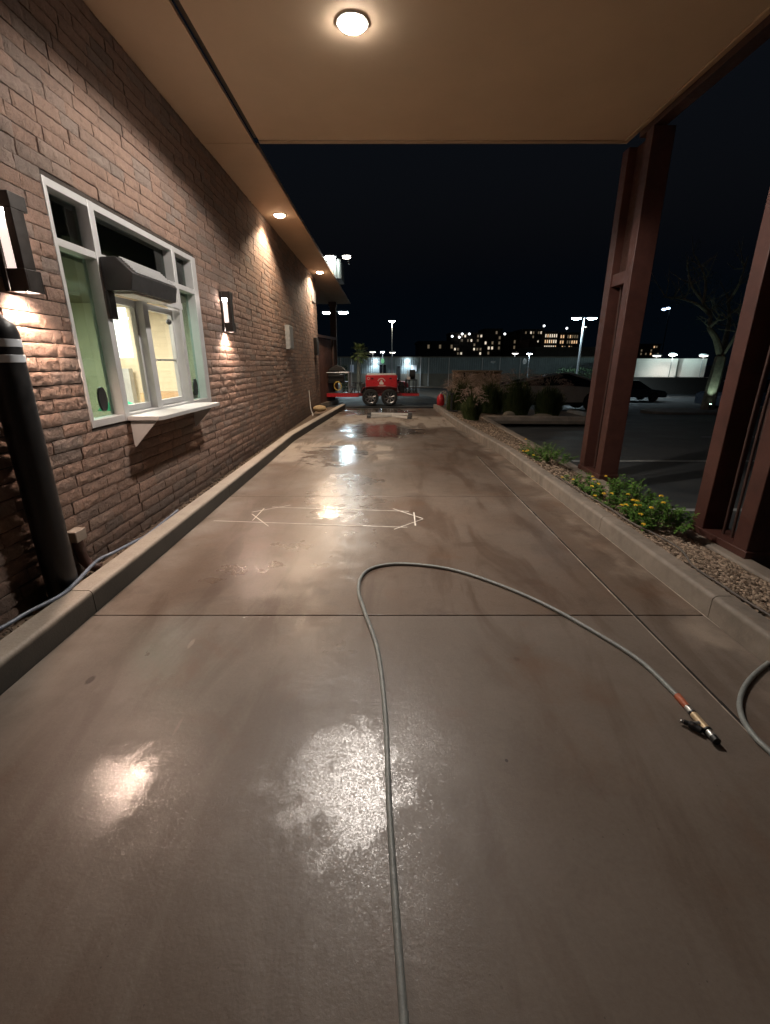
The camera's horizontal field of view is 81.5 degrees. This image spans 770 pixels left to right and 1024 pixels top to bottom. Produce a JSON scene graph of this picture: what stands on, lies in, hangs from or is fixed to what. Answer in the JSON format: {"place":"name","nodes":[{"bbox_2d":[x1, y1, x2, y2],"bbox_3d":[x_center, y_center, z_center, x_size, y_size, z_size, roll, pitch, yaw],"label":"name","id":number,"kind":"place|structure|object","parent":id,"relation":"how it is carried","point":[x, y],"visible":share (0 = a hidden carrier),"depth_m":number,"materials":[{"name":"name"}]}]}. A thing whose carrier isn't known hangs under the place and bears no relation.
{"place":"outdoors","nodes":[
{"label":"outdoors","id":0,"kind":"place"},
{"bbox_2d":[342,386,447,387],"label":"pavement","id":1,"kind":"structure","parent":0,"point":[410,386],"depth_m":55.93,"materials":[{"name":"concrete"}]},
{"bbox_2d":[397,378,407,387],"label":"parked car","id":2,"kind":"object","parent":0,"point":[398,380],"visible":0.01,"depth_m":41.49,"materials":[{"name":"paint"}]},
{"bbox_2d":[407,370,414,378],"bbox_3d":[0.955,-5.055,16.430,0.310,0.340,0.370,0,18,0],"label":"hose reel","id":3,"kind":"object","parent":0,"point":[411,374],"visible":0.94,"depth_m":16.31,"materials":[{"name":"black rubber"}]},
{"bbox_2d":[415,341,454,356],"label":"office building","id":4,"kind":"structure","parent":0,"point":[434,349],"depth_m":122.22,"materials":[{"name":"black"}]},
{"bbox_2d":[441,384,458,409],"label":"fountain grass","id":5,"kind":"object","parent":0,"point":[448,402],"depth_m":13.89,"materials":[{"name":"green plant"}]},
{"bbox_2d":[446,332,483,356],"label":"office building","id":6,"kind":"structure","parent":0,"point":[474,348],"depth_m":196.77,"materials":[{"name":"black"}]},
{"bbox_2d":[171,0,769,365],"label":"sky","id":7,"kind":"structure","parent":0,"point":[441,239],"materials":[{"name":"black"}]},
{"bbox_2d":[478,329,502,356],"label":"office building","id":8,"kind":"structure","parent":0,"point":[491,344],"depth_m":202.26,"materials":[{"name":"black"}]},
{"bbox_2d":[493,367,544,415],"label":"fountain grass","id":9,"kind":"object","parent":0,"point":[518,400],"depth_m":13.86,"materials":[{"name":"green plant"}]},
{"bbox_2d":[519,339,538,347],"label":"office building","id":10,"kind":"structure","parent":0,"point":[526,343],"depth_m":186.29,"materials":[{"name":"black"}]},
{"bbox_2d":[326,365,769,531],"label":"ground","id":11,"kind":"structure","parent":0,"point":[664,437],"depth_m":10.15,"materials":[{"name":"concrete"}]},
{"bbox_2d":[0,407,334,639],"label":"path strip","id":12,"kind":"object","parent":11,"relation":"on","point":[304,421],"visible":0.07,"depth_m":4.21,"materials":[{"name":"concrete"}]},
{"bbox_2d":[0,314,79,602],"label":"bollard","id":13,"kind":"object","parent":12,"relation":"on","point":[20,420],"visible":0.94,"depth_m":2.59,"materials":[{"name":"black metal"}]},
{"bbox_2d":[0,509,178,630],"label":"hose","id":14,"kind":"object","parent":12,"relation":"on","point":[53,599],"visible":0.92,"depth_m":2.82,"materials":[{"name":"grey rubber"}]},
{"bbox_2d":[0,431,288,637],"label":"gravel","id":15,"kind":"structure","parent":12,"relation":"on","point":[87,575],"depth_m":4.85,"materials":[{"name":"gravel"}]},
{"bbox_2d":[0,404,344,695],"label":"kerb","id":16,"kind":"structure","parent":11,"relation":"on","point":[28,645],"depth_m":3.04,"materials":[{"name":"grey concrete"}]},
{"bbox_2d":[313,405,326,411],"bbox_3d":[-1.920,-3.048,13.160,0.404,0.190,0.519,0,18,0],"label":"sandbag","id":17,"kind":"object","parent":16,"relation":"on","point":[319,408],"visible":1,"depth_m":12.99,"materials":[{"name":"beige fabric"}]},
{"bbox_2d":[0,0,349,634],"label":"restaurant building","id":18,"kind":"structure","parent":11,"relation":"on","point":[138,173],"depth_m":3.89,"materials":[{"name":"brick"}]},
{"bbox_2d":[0,190,44,293],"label":"wall sconce","id":19,"kind":"object","parent":18,"relation":"attached to","point":[20,274],"depth_m":2.54,"materials":[{"name":"brown metal"}]},
{"bbox_2d":[67,527,102,571],"bbox_3d":[-2.133,0.286,3.192,0.154,0.348,0.132,0,18,0],"label":"downspout stub","id":20,"kind":"object","parent":18,"relation":"attached to","point":[77,536],"visible":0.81,"depth_m":3.15,"materials":[{"name":"metal"}]},
{"bbox_2d":[40,174,219,446],"bbox_3d":[-2.110,-1.668,4.292,0.420,1.840,2.430,0,19,0],"label":"window","id":21,"kind":"structure","parent":18,"relation":"in","point":[101,255],"depth_m":3.71,"materials":[{"name":"metal"}]},
{"bbox_2d":[140,391,177,401],"bbox_3d":[-2.765,-1.450,5.763,0.570,0.188,0.350,0,18,0],"label":"cardboard box","id":22,"kind":"object","parent":18,"relation":"on","point":[167,394],"visible":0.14,"depth_m":5.58,"materials":[{"name":"brown cardboard"}]},
{"bbox_2d":[219,291,235,332],"bbox_3d":[-2.124,-2.695,6.037,0.140,0.500,0.130,0,18,0],"label":"wall sconce","id":23,"kind":"object","parent":18,"relation":"attached to","point":[227,312],"depth_m":5.99,"materials":[{"name":"brown metal"}]},
{"bbox_2d":[273,213,285,217],"bbox_3d":[-1.880,-5.281,7.976,0.232,0.044,0.232,0,18,0],"label":"downlight","id":24,"kind":"object","parent":18,"relation":"attached to","point":[280,215],"visible":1,"depth_m":7.92,"materials":[{"name":"white"}]},
{"bbox_2d":[284,325,293,349],"bbox_3d":[-2.142,-3.914,10.026,0.108,0.500,0.400,0,18,0],"label":"junction box","id":25,"kind":"object","parent":18,"relation":"attached to","point":[289,339],"visible":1,"depth_m":9.88,"materials":[{"name":"grey metal"}]},
{"bbox_2d":[311,288,315,302],"bbox_3d":[-2.183,-6.601,13.662,0.026,0.350,0.600,0,18,0],"label":"wall plate","id":26,"kind":"object","parent":18,"relation":"attached to","point":[313,296],"depth_m":13.57,"materials":[{"name":"grey metal"}]},
{"bbox_2d":[313,338,318,354],"bbox_3d":[-2.142,-5.174,13.981,0.108,0.500,0.400,0,18,0],"label":"junction box","id":27,"kind":"object","parent":18,"relation":"attached to","point":[316,346],"visible":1,"depth_m":13.83,"materials":[{"name":"grey paint"}]},
{"bbox_2d":[323,253,336,259],"bbox_3d":[-1.717,-7.978,13.970,0.390,0.174,0.389,17,25,41],"label":"floodlight","id":28,"kind":"object","parent":18,"relation":"attached to","point":[329,256],"visible":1,"depth_m":13.85,"materials":[{"name":"white"}]},
{"bbox_2d":[342,253,351,264],"bbox_3d":[-1.132,-7.703,13.663,0.293,0.136,1.259,0,18,0],"label":"floodlight","id":29,"kind":"object","parent":18,"relation":"attached to","point":[347,256],"visible":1,"depth_m":13.11,"materials":[{"name":"white"}]},
{"bbox_2d":[179,0,769,143],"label":"canopy","id":30,"kind":"object","parent":18,"relation":"attached to","point":[493,71],"visible":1,"depth_m":3.95,"materials":[{"name":"beige paint"}]},
{"bbox_2d":[336,10,368,34],"bbox_3d":[-0.253,-3.772,3.468,0.252,0.044,0.252,0,18,0],"label":"downlight","id":31,"kind":"object","parent":30,"relation":"attached to","point":[352,24],"visible":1,"depth_m":3.43,"materials":[{"name":"white"}]},
{"bbox_2d":[318,334,338,406],"bbox_3d":[-2.088,-5.038,16.035,0.224,2.380,2.216,3,19,9],"label":"board fence","id":32,"kind":"object","parent":11,"relation":"on","point":[326,355],"visible":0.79,"depth_m":16.07,"materials":[{"name":"brown wood"}]},
{"bbox_2d":[328,302,338,390],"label":"eave column","id":33,"kind":"structure","parent":11,"relation":"on","point":[332,306],"depth_m":19.75,"materials":[{"name":"red metal"}]},
{"bbox_2d":[322,310,347,390],"bbox_3d":[-3.368,-11.066,31.096,1.811,5.463,0.562,0,18,0],"label":"lamp post","id":34,"kind":"object","parent":11,"relation":"on","point":[340,312],"visible":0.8,"depth_m":30.12,"materials":[{"name":"metal"}]},
{"bbox_2d":[350,341,370,390],"bbox_3d":[-2.062,-12.389,38.066,1.915,4.039,1.884,0,18,0],"label":"palm tree","id":35,"kind":"object","parent":11,"relation":"on","point":[359,357],"visible":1,"depth_m":37.72,"materials":[{"name":"green plant"}]},
{"bbox_2d":[327,365,418,405],"bbox_3d":[-1.025,-4.772,16.757,4.550,1.417,1.610,0,18,0],"label":"pressure washer trailer","id":36,"kind":"object","parent":11,"relation":"on","point":[383,386],"visible":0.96,"depth_m":16.25,"materials":[{"name":"red metal"}]},
{"bbox_2d":[0,408,769,1023],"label":"drive lane","id":37,"kind":"structure","parent":11,"relation":"on","point":[192,798],"depth_m":1.71,"materials":[{"name":"concrete"}]},
{"bbox_2d":[231,505,422,528],"bbox_3d":[-0.650,0.045,4.576,2.075,0.004,0.689,2,19,6],"label":"lane marking","id":38,"kind":"object","parent":37,"relation":"on","point":[414,522],"visible":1,"depth_m":4.46,"materials":[{"name":"white paint"}]},
{"bbox_2d":[367,412,411,415],"bbox_3d":[0.140,-2.946,13.408,1.336,0.071,0.180,3,19,9],"label":"lane bar","id":39,"kind":"object","parent":37,"relation":"on","point":[372,413],"visible":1,"depth_m":13.38,"materials":[{"name":"white paint"}]},
{"bbox_2d":[367,414,411,418],"bbox_3d":[0.163,-2.740,12.792,1.271,0.071,0.560,4,19,12],"label":"lane bar","id":40,"kind":"object","parent":37,"relation":"on","point":[390,415],"visible":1,"depth_m":12.74,"materials":[{"name":"white paint"}]},
{"bbox_2d":[357,562,688,1023],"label":"pressure hose","id":41,"kind":"object","parent":37,"relation":"on","point":[403,1010],"visible":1,"depth_m":1.82,"materials":[{"name":"grey rubber"}]},
{"bbox_2d":[481,460,742,724],"bbox_3d":[1.562,0.709,2.604,0.017,0.001,10.490,0,18,0],"label":"joint sealant","id":42,"kind":"object","parent":37,"relation":"on","point":[701,682],"visible":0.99,"depth_m":2.65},
{"bbox_2d":[507,459,719,627],"bbox_3d":[1.992,-0.119,5.074,0.009,0.001,5.100,0,18,0],"label":"joint sealant","id":43,"kind":"object","parent":37,"relation":"on","point":[633,559],"visible":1,"depth_m":3.46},
{"bbox_2d":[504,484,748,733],"bbox_3d":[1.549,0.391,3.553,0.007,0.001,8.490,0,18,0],"label":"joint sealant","id":44,"kind":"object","parent":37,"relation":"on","point":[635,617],"visible":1,"depth_m":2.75,"materials":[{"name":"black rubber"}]},
{"bbox_2d":[679,705,720,744],"bbox_3d":[1.335,0.914,1.933,0.104,0.039,0.205,0,18,0],"label":"spray gun","id":45,"kind":"object","parent":37,"relation":"on","point":[698,724],"visible":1,"depth_m":1.91,"materials":[{"name":"silver metal"}]},
{"bbox_2d":[737,661,769,754],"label":"hose","id":46,"kind":"object","parent":37,"relation":"on","point":[740,698],"visible":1,"depth_m":2.03,"materials":[{"name":"grey rubber"}]},
{"bbox_2d":[346,406,432,407],"bbox_3d":[0.174,-3.668,15.658,3.056,0.040,0.215,0,19,1],"label":"joint sealant","id":47,"kind":"object","parent":11,"relation":"on","point":[387,407],"visible":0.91,"depth_m":15.70,"materials":[{"name":"black rubber"}]},
{"bbox_2d":[389,319,394,372],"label":"lamp post","id":48,"kind":"object","parent":11,"relation":"on","point":[392,320],"visible":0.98,"depth_m":42.27,"materials":[{"name":"white metal"}]},
{"bbox_2d":[338,357,593,385],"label":"warehouse","id":49,"kind":"structure","parent":11,"relation":"on","point":[433,371],"depth_m":58.91,"materials":[{"name":"grey metal"}]},
{"bbox_2d":[379,365,385,372],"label":"door","id":50,"kind":"structure","parent":49,"relation":"in","point":[380,366],"depth_m":58.94,"materials":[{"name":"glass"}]},
{"bbox_2d":[397,366,400,378],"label":"door","id":51,"kind":"structure","parent":49,"relation":"in","point":[398,367],"depth_m":59.08,"materials":[{"name":"grey paint"}]},
{"bbox_2d":[411,365,416,370],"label":"window","id":52,"kind":"structure","parent":49,"relation":"in","point":[413,367],"depth_m":58.87,"materials":[{"name":"white glass"}]},
{"bbox_2d":[500,332,518,356],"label":"office building","id":53,"kind":"structure","parent":11,"relation":"on","point":[509,340],"depth_m":206.42,"materials":[{"name":"black"}]},
{"bbox_2d":[513,329,543,356],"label":"office building","id":54,"kind":"structure","parent":11,"relation":"on","point":[524,334],"depth_m":199.46,"materials":[{"name":"black"}]},
{"bbox_2d":[483,409,586,424],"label":"kerb","id":55,"kind":"structure","parent":11,"relation":"on","point":[538,420],"depth_m":12.99,"materials":[{"name":"concrete"}]},
{"bbox_2d":[500,372,590,409],"bbox_3d":[8.000,-5.760,21.267,5.700,1.736,2.008,0,18,0],"label":"pickup truck","id":56,"kind":"object","parent":11,"relation":"on","point":[578,397],"visible":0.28,"depth_m":20.34,"materials":[{"name":"metal"}]},
{"bbox_2d":[556,367,592,377],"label":"hedge","id":57,"kind":"object","parent":11,"relation":"on","point":[583,369],"visible":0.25,"depth_m":44.75,"materials":[{"name":"green plant"}]},
{"bbox_2d":[571,316,597,373],"bbox_3d":[17.230,-13.689,39.708,2.272,6.852,0.718,0,18,0],"label":"lamp post","id":58,"kind":"object","parent":11,"relation":"on","point":[580,317],"visible":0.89,"depth_m":38.81,"materials":[{"name":"metal"}]},
{"bbox_2d":[433,404,769,667],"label":"kerb","id":59,"kind":"structure","parent":11,"relation":"on","point":[745,626],"depth_m":3.29,"materials":[{"name":"concrete"}]},
{"bbox_2d":[437,392,445,405],"bbox_3d":[1.860,-3.780,14.922,0.260,0.440,0.260,-17,25,-42],"label":"fuel can","id":60,"kind":"object","parent":59,"relation":"on","point":[440,399],"visible":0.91,"depth_m":14.85,"materials":[{"name":"red plastic"}]},
{"bbox_2d":[481,416,769,582],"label":"kerb","id":61,"kind":"structure","parent":11,"relation":"on","point":[756,569],"depth_m":3.93,"materials":[{"name":"concrete"}]},
{"bbox_2d":[578,125,675,483],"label":"steel column","id":62,"kind":"structure","parent":11,"relation":"on","point":[645,166],"depth_m":5.55,"materials":[{"name":"brown metal"}]},
{"bbox_2d":[631,380,666,400],"bbox_3d":[17.168,-8.625,31.702,4.700,1.455,1.840,0,18,0],"label":"parked car","id":63,"kind":"object","parent":11,"relation":"on","point":[640,390],"visible":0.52,"depth_m":30.88,"materials":[{"name":"paint"}]},
{"bbox_2d":[571,460,754,510],"bbox_3d":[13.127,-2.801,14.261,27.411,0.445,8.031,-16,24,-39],"label":"parking stripe","id":64,"kind":"object","parent":11,"relation":"on","point":[666,461],"visible":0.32,"depth_m":7.83,"materials":[{"name":"white paint"}]},
{"bbox_2d":[660,307,669,358],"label":"light mast","id":65,"kind":"object","parent":11,"relation":"on","point":[667,308],"visible":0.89,"depth_m":130.00,"materials":[{"name":"black metal"}]},
{"bbox_2d":[634,359,706,376],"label":"white unit building","id":66,"kind":"structure","parent":11,"relation":"on","point":[661,368],"depth_m":49.50,"materials":[{"name":"paint"}]},
{"bbox_2d":[668,353,676,377],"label":"street light","id":67,"kind":"object","parent":11,"relation":"on","point":[672,354],"visible":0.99,"depth_m":47.17,"materials":[{"name":"white metal"}]},
{"bbox_2d":[633,378,724,393],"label":"garden wall","id":68,"kind":"structure","parent":11,"relation":"on","point":[682,385],"depth_m":43.90,"materials":[{"name":"grey concrete"}]},
{"bbox_2d":[640,408,766,414],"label":"kerb","id":69,"kind":"structure","parent":11,"relation":"on","point":[685,411],"depth_m":18.45,"materials":[{"name":"concrete"}]},
{"bbox_2d":[648,237,752,409],"bbox_3d":[13.439,-7.266,17.564,6.265,6.304,3.585,-4,19,-13],"label":"desert tree","id":70,"kind":"object","parent":69,"relation":"on","point":[715,377],"visible":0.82,"depth_m":17.34,"materials":[{"name":"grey plant"}]},
{"bbox_2d":[699,354,708,377],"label":"street light","id":71,"kind":"object","parent":11,"relation":"on","point":[703,355],"visible":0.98,"depth_m":47.08,"materials":[{"name":"white metal"}]},
{"bbox_2d":[689,188,769,568],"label":"steel column","id":72,"kind":"structure","parent":11,"relation":"on","point":[748,369],"depth_m":3.66,"materials":[{"name":"brown metal"}]},
{"bbox_2d":[694,378,769,408],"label":"parked car","id":73,"kind":"object","parent":11,"relation":"on","point":[699,397],"visible":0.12,"depth_m":19.50,"materials":[{"name":"black paint"}]},
{"bbox_2d":[541,331,558,346],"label":"office building","id":74,"kind":"structure","parent":0,"point":[549,339],"depth_m":196.12,"materials":[{"name":"black"}]},
{"bbox_2d":[531,374,574,415],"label":"fountain grass","id":75,"kind":"object","parent":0,"point":[548,401],"depth_m":14.04,"materials":[{"name":"green plant"}]},
{"bbox_2d":[518,347,595,356],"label":"office building","id":76,"kind":"structure","parent":0,"point":[558,351],"depth_m":103.69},
{"bbox_2d":[556,332,579,346],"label":"office building","id":77,"kind":"structure","parent":0,"point":[570,339],"depth_m":198.12,"materials":[{"name":"black"}]},
{"bbox_2d":[441,405,769,619],"bbox_3d":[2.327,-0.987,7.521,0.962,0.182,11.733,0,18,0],"label":"gravel","id":78,"kind":"structure","parent":0,"point":[759,597],"depth_m":3.60,"materials":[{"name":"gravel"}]},
{"bbox_2d":[447,393,457,411],"bbox_3d":[2.050,-3.314,13.496,0.300,0.540,0.200,0,18,0],"label":"path light","id":79,"kind":"object","parent":78,"relation":"on","point":[451,394],"visible":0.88,"depth_m":13.48,"materials":[{"name":"grey paint"}]},
{"bbox_2d":[443,371,482,410],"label":"fountain grass","id":80,"kind":"object","parent":78,"relation":"on","point":[458,397],"depth_m":14.24,"materials":[{"name":"green plant"}]},
{"bbox_2d":[459,387,488,420],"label":"fountain grass","id":81,"kind":"object","parent":78,"relation":"on","point":[471,407],"depth_m":11.61,"materials":[{"name":"green plant"}]},
{"bbox_2d":[452,370,501,395],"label":"block wall","id":82,"kind":"structure","parent":78,"relation":"on","point":[468,372],"depth_m":15.81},
{"bbox_2d":[470,371,511,413],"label":"fountain grass","id":83,"kind":"object","parent":78,"relation":"on","point":[493,405],"depth_m":13.96,"materials":[{"name":"green plant"}]},
{"bbox_2d":[503,411,514,415],"bbox_3d":[3.750,-2.921,13.522,0.388,0.260,0.316,0,18,0],"label":"boulder","id":84,"kind":"object","parent":78,"relation":"on","point":[509,413],"visible":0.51,"depth_m":13.41,"materials":[{"name":"stone"}]},
{"bbox_2d":[533,413,551,415],"bbox_3d":[4.759,-2.884,13.535,0.656,0.200,0.356,0,18,0],"label":"boulder","id":85,"kind":"object","parent":78,"relation":"on","point":[541,414],"visible":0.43,"depth_m":13.42,"materials":[{"name":"stone"}]},
{"bbox_2d":[518,439,578,465],"bbox_3d":[2.501,-0.962,6.990,0.661,0.262,1.261,0,18,0],"label":"lantana shrub","id":86,"kind":"object","parent":78,"relation":"on","point":[552,455],"visible":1,"depth_m":6.84,"materials":[{"name":"green plant"}]},
{"bbox_2d":[561,470,605,489],"bbox_3d":[2.429,-0.391,5.434,0.461,0.161,0.689,0,18,0],"label":"lantana shrub","id":87,"kind":"object","parent":78,"relation":"on","point":[575,478],"visible":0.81,"depth_m":5.40,"materials":[{"name":"green plant"}]},
{"bbox_2d":[578,474,669,512],"bbox_3d":[2.506,-0.243,4.738,0.679,0.319,0.890,0,18,0],"label":"lantana shrub","id":88,"kind":"object","parent":78,"relation":"on","point":[615,491],"visible":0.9,"depth_m":4.67,"materials":[{"name":"green plant"}]},
{"bbox_2d":[612,495,699,533],"bbox_3d":[2.480,-0.017,4.084,0.604,0.306,0.629,0,18,0],"label":"lantana shrub","id":89,"kind":"object","parent":78,"relation":"on","point":[639,512],"visible":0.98,"depth_m":4.03,"materials":[{"name":"green plant"}]},
{"bbox_2d":[556,475,769,615],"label":"hose","id":90,"kind":"object","parent":78,"relation":"on","point":[722,585],"visible":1,"depth_m":3.26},
{"bbox_2d":[637,344,661,358],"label":"office building","id":91,"kind":"structure","parent":0,"point":[646,351],"depth_m":188.15,"materials":[{"name":"black"}]}
]}

